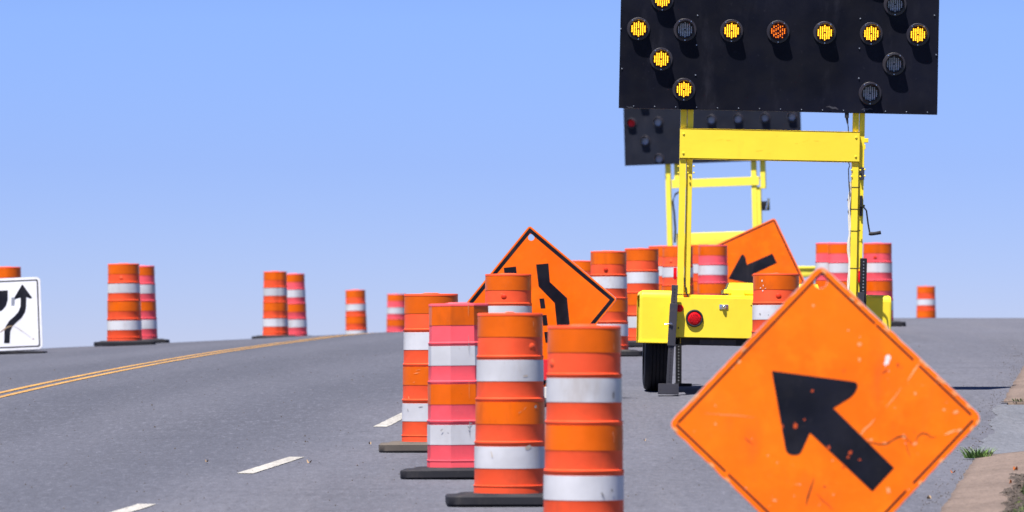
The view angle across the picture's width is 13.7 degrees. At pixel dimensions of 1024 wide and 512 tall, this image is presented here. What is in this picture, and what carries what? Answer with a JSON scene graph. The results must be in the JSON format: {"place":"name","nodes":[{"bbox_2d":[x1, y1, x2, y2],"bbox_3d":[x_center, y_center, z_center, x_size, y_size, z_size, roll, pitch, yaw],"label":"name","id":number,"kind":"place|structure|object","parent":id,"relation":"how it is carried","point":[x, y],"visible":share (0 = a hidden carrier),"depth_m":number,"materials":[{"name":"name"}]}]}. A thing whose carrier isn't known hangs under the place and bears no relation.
{"place":"outdoors","nodes":[
{"label":"outdoors","id":0,"kind":"place"},
{"bbox_2d":[0,318,1023,511],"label":"road","id":1,"kind":"structure","parent":0,"point":[189,420],"depth_m":31.14,"materials":[{"name":"grey asphalt"}]},
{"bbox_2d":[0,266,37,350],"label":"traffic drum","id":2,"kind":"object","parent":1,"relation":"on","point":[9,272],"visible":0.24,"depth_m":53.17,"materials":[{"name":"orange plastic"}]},
{"bbox_2d":[0,277,46,353],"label":"curved arrow sign","id":3,"kind":"object","parent":1,"relation":"on","point":[20,315],"visible":0.98,"depth_m":49.69,"materials":[{"name":"metal"}]},
{"bbox_2d":[94,263,155,345],"bbox_3d":[-4.973,0.625,54.796,0.789,1.067,0.498,0,-1,-5],"label":"traffic drum","id":4,"kind":"object","parent":1,"relation":"on","point":[124,323],"visible":1,"depth_m":54.60,"materials":[{"name":"orange plastic"}]},
{"bbox_2d":[112,504,154,511],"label":"white lane dash","id":5,"kind":"object","parent":1,"relation":"on","point":[133,507],"visible":1,"depth_m":23.05,"materials":[{"name":"white paint"}]},
{"bbox_2d":[139,265,169,342],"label":"traffic drum","id":6,"kind":"object","parent":1,"relation":"on","point":[148,300],"visible":0.53,"depth_m":57.40,"materials":[{"name":"orange plastic"}]},
{"bbox_2d":[0,333,360,392],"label":"yellow centre line","id":7,"kind":"object","parent":1,"relation":"on","point":[130,366],"visible":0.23,"depth_m":40.93,"materials":[{"name":"yellow paint"}]},
{"bbox_2d":[0,331,403,397],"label":"yellow centre line","id":8,"kind":"object","parent":1,"relation":"on","point":[139,367],"visible":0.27,"depth_m":40.41,"materials":[{"name":"yellow paint"}]},
{"bbox_2d":[239,457,301,472],"bbox_3d":[-1.519,1.320,26.975,0.110,0.064,1.716,0,-1,8],"label":"white lane dash","id":9,"kind":"object","parent":1,"relation":"on","point":[270,465],"visible":1,"depth_m":26.90,"materials":[{"name":"white paint"}]},
{"bbox_2d":[252,271,297,338],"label":"traffic drum","id":10,"kind":"object","parent":1,"relation":"on","point":[275,313],"visible":0.98,"depth_m":65.95,"materials":[{"name":"orange plastic"}]},
{"bbox_2d":[287,273,311,335],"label":"traffic drum","id":11,"kind":"object","parent":1,"relation":"on","point":[297,318],"visible":0.65,"depth_m":67.63,"materials":[{"name":"orange plastic"}]},
{"bbox_2d":[345,290,366,333],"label":"traffic drum","id":12,"kind":"object","parent":1,"relation":"on","point":[355,316],"visible":0.79,"depth_m":77.13,"materials":[{"name":"orange plastic"}]},
{"bbox_2d":[373,413,401,426],"bbox_3d":[-0.860,1.211,31.830,0.112,0.102,1.514,0,-1,8],"label":"white lane dash","id":13,"kind":"object","parent":1,"relation":"on","point":[392,420],"visible":0.66,"depth_m":31.54,"materials":[{"name":"white paint"}]},
{"bbox_2d":[386,294,403,331],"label":"traffic drum","id":14,"kind":"object","parent":1,"relation":"on","point":[395,312],"visible":0.55,"depth_m":80.63,"materials":[{"name":"orange plastic"}]},
{"bbox_2d":[379,293,457,451],"bbox_3d":[-0.536,0.777,28.561,0.704,1.062,0.444,0,-1,0],"label":"traffic drum","id":15,"kind":"object","parent":1,"relation":"on","point":[415,378],"visible":0.55,"depth_m":28.40,"materials":[{"name":"orange plastic"}]},
{"bbox_2d":[400,302,487,478],"bbox_3d":[-0.313,0.796,25.794,0.704,1.092,0.444,0,-1,3],"label":"traffic drum","id":16,"kind":"object","parent":1,"relation":"on","point":[452,360],"visible":0.74,"depth_m":25.62,"materials":[{"name":"pink plastic"}]},
{"bbox_2d":[445,312,544,505],"bbox_3d":[-0.010,0.836,23.447,0.704,1.059,0.444,0,-1,-2],"label":"traffic drum","id":17,"kind":"object","parent":1,"relation":"on","point":[509,455],"visible":0.94,"depth_m":23.28,"materials":[{"name":"orange plastic"}]},
{"bbox_2d":[0,346,1023,511],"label":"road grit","id":18,"kind":"object","parent":1,"relation":"on","point":[632,458],"visible":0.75,"depth_m":29.74,"materials":[{"name":"gravel"}]},
{"bbox_2d":[485,273,545,404],"bbox_3d":[-0.029,0.647,33.189,0.704,1.027,0.444,0,-1,0],"label":"traffic drum","id":19,"kind":"object","parent":1,"relation":"on","point":[507,292],"visible":0.41,"depth_m":33.04,"materials":[{"name":"orange plastic"}]},
{"bbox_2d":[467,226,615,397],"bbox_3d":[0.198,0.455,34.056,1.257,1.375,0.798,0,-1,0],"label":"lane shift sign","id":20,"kind":"object","parent":1,"relation":"on","point":[565,290],"visible":0.48,"depth_m":33.88,"materials":[{"name":"metal"}]},
{"bbox_2d":[572,260,590,275],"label":"traffic drum","id":21,"kind":"object","parent":1,"relation":"on","point":[585,266],"visible":0.12,"depth_m":46.91,"materials":[{"name":"orange plastic"}]},
{"bbox_2d":[543,324,623,511],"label":"traffic drum","id":22,"kind":"object","parent":1,"relation":"on","point":[583,470],"visible":1,"depth_m":20.71,"materials":[{"name":"orange plastic"}]},
{"bbox_2d":[590,251,641,355],"bbox_3d":[0.968,0.475,42.782,0.704,1.059,0.444,0,-1,4],"label":"traffic drum","id":23,"kind":"object","parent":1,"relation":"on","point":[608,271],"visible":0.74,"depth_m":42.63,"materials":[{"name":"orange plastic"}]},
{"bbox_2d":[625,248,674,346],"bbox_3d":[1.389,0.442,45.718,0.704,1.059,0.444,0,-1,-1],"label":"traffic drum","id":24,"kind":"object","parent":1,"relation":"on","point":[642,271],"visible":0.58,"depth_m":45.56,"materials":[{"name":"orange plastic"}]},
{"bbox_2d":[648,246,662,290],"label":"traffic drum","id":25,"kind":"object","parent":1,"relation":"on","point":[660,257],"visible":0.17,"depth_m":53.17,"materials":[{"name":"orange plastic"}]},
{"bbox_2d":[662,246,693,296],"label":"traffic drum","id":26,"kind":"object","parent":1,"relation":"on","point":[670,254],"visible":0.41,"depth_m":51.16,"materials":[{"name":"orange plastic"}]},
{"bbox_2d":[691,244,708,294],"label":"traffic drum","id":27,"kind":"object","parent":1,"relation":"on","point":[695,262],"visible":0.16,"depth_m":55.81,"materials":[{"name":"orange plastic"}]},
{"bbox_2d":[623,108,800,245],"bbox_3d":[2.903,-0.761,58.925,2.460,3.329,1.374,-2,-2,14],"label":"arrow board trailer","id":28,"kind":"object","parent":1,"relation":"on","point":[651,136],"visible":0.27,"depth_m":58.48,"materials":[{"name":"yellow metal"}]},
{"bbox_2d":[698,245,727,294],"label":"traffic drum","id":29,"kind":"object","parent":1,"relation":"on","point":[712,272],"visible":0.64,"depth_m":53.19,"materials":[{"name":"orange plastic"}]},
{"bbox_2d":[716,219,804,283],"bbox_3d":[3.151,0.210,54.966,1.233,1.378,0.798,0,-1,0],"label":"diamond arrow sign","id":30,"kind":"object","parent":1,"relation":"on","point":[763,247],"visible":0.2,"depth_m":54.83,"materials":[{"name":"metal"}]},
{"bbox_2d":[751,273,798,334],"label":"traffic drum","id":31,"kind":"object","parent":1,"relation":"on","point":[773,293],"visible":0.36,"depth_m":33.18,"materials":[{"name":"orange plastic"}]},
{"bbox_2d":[619,0,938,394],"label":"arrow board trailer","id":32,"kind":"object","parent":1,"relation":"on","point":[858,59],"visible":0.92,"depth_m":34.48,"materials":[{"name":"yellow"}]},
{"bbox_2d":[798,266,814,276],"bbox_3d":[4.276,0.532,61.257,0.520,0.762,0.540,0,-1,6],"label":"equipment box","id":33,"kind":"object","parent":1,"relation":"on","point":[806,271],"visible":0.06,"depth_m":61.02,"materials":[{"name":"yellow metal"}]},
{"bbox_2d":[815,242,829,287],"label":"traffic drum","id":34,"kind":"object","parent":1,"relation":"on","point":[821,259],"visible":0.2,"depth_m":54.67,"materials":[{"name":"orange plastic"}]},
{"bbox_2d":[671,267,979,511],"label":"diamond arrow sign","id":35,"kind":"object","parent":1,"relation":"on","point":[834,394],"visible":1,"depth_m":18.05,"materials":[{"name":"metal"}]},
{"bbox_2d":[828,243,847,287],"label":"traffic drum","id":36,"kind":"object","parent":1,"relation":"on","point":[837,261],"visible":0.27,"depth_m":53.53,"materials":[{"name":"orange plastic"}]},
{"bbox_2d":[863,243,905,325],"bbox_3d":[4.632,0.359,54.062,0.704,1.059,0.444,0,-1,3],"label":"traffic drum","id":37,"kind":"object","parent":1,"relation":"on","point":[878,256],"visible":0.59,"depth_m":53.90,"materials":[{"name":"orange plastic"}]},
{"bbox_2d":[916,286,935,317],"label":"traffic drum","id":38,"kind":"object","parent":1,"relation":"on","point":[926,303],"visible":0.65,"depth_m":84.05,"materials":[{"name":"orange plastic"}]},
{"bbox_2d":[0,0,1023,348],"label":"sky","id":39,"kind":"structure","parent":0,"point":[380,148],"materials":[{"name":"blue"}]},
{"bbox_2d":[969,405,1023,453],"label":"driveway apron","id":40,"kind":"object","parent":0,"point":[1007,424],"visible":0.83,"depth_m":30.61,"materials":[{"name":"concrete"}]},
{"bbox_3d":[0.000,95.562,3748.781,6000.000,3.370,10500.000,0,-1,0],"label":"ground","id":41,"kind":"structure","parent":0,"visible":0},
{"bbox_2d":[940,451,1023,511],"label":"concrete edge","id":42,"kind":"object","parent":41,"relation":"on","point":[982,484],"visible":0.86,"depth_m":24.62,"materials":[{"name":"beige concrete"}]},
{"bbox_2d":[959,446,996,458],"bbox_3d":[2.997,1.265,27.590,0.280,0.087,0.204,1,-2,-26],"label":"grass tuft","id":43,"kind":"object","parent":42,"relation":"on","point":[977,454],"visible":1,"depth_m":27.55,"materials":[{"name":"green plant"}]},
{"bbox_2d":[1000,473,1023,511],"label":"bark litter","id":44,"kind":"object","parent":41,"relation":"on","point":[1013,502],"visible":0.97,"depth_m":23.29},
{"bbox_2d":[1004,366,1023,404],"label":"concrete edge","id":45,"kind":"object","parent":41,"relation":"on","point":[1016,390],"visible":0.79,"depth_m":34.51,"materials":[{"name":"beige concrete"}]},
{"bbox_2d":[1004,485,1023,511],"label":"verge grass","id":46,"kind":"structure","parent":41,"relation":"on","point":[1022,491],"depth_m":22.00,"materials":[{"name":"green plant"}]}
]}

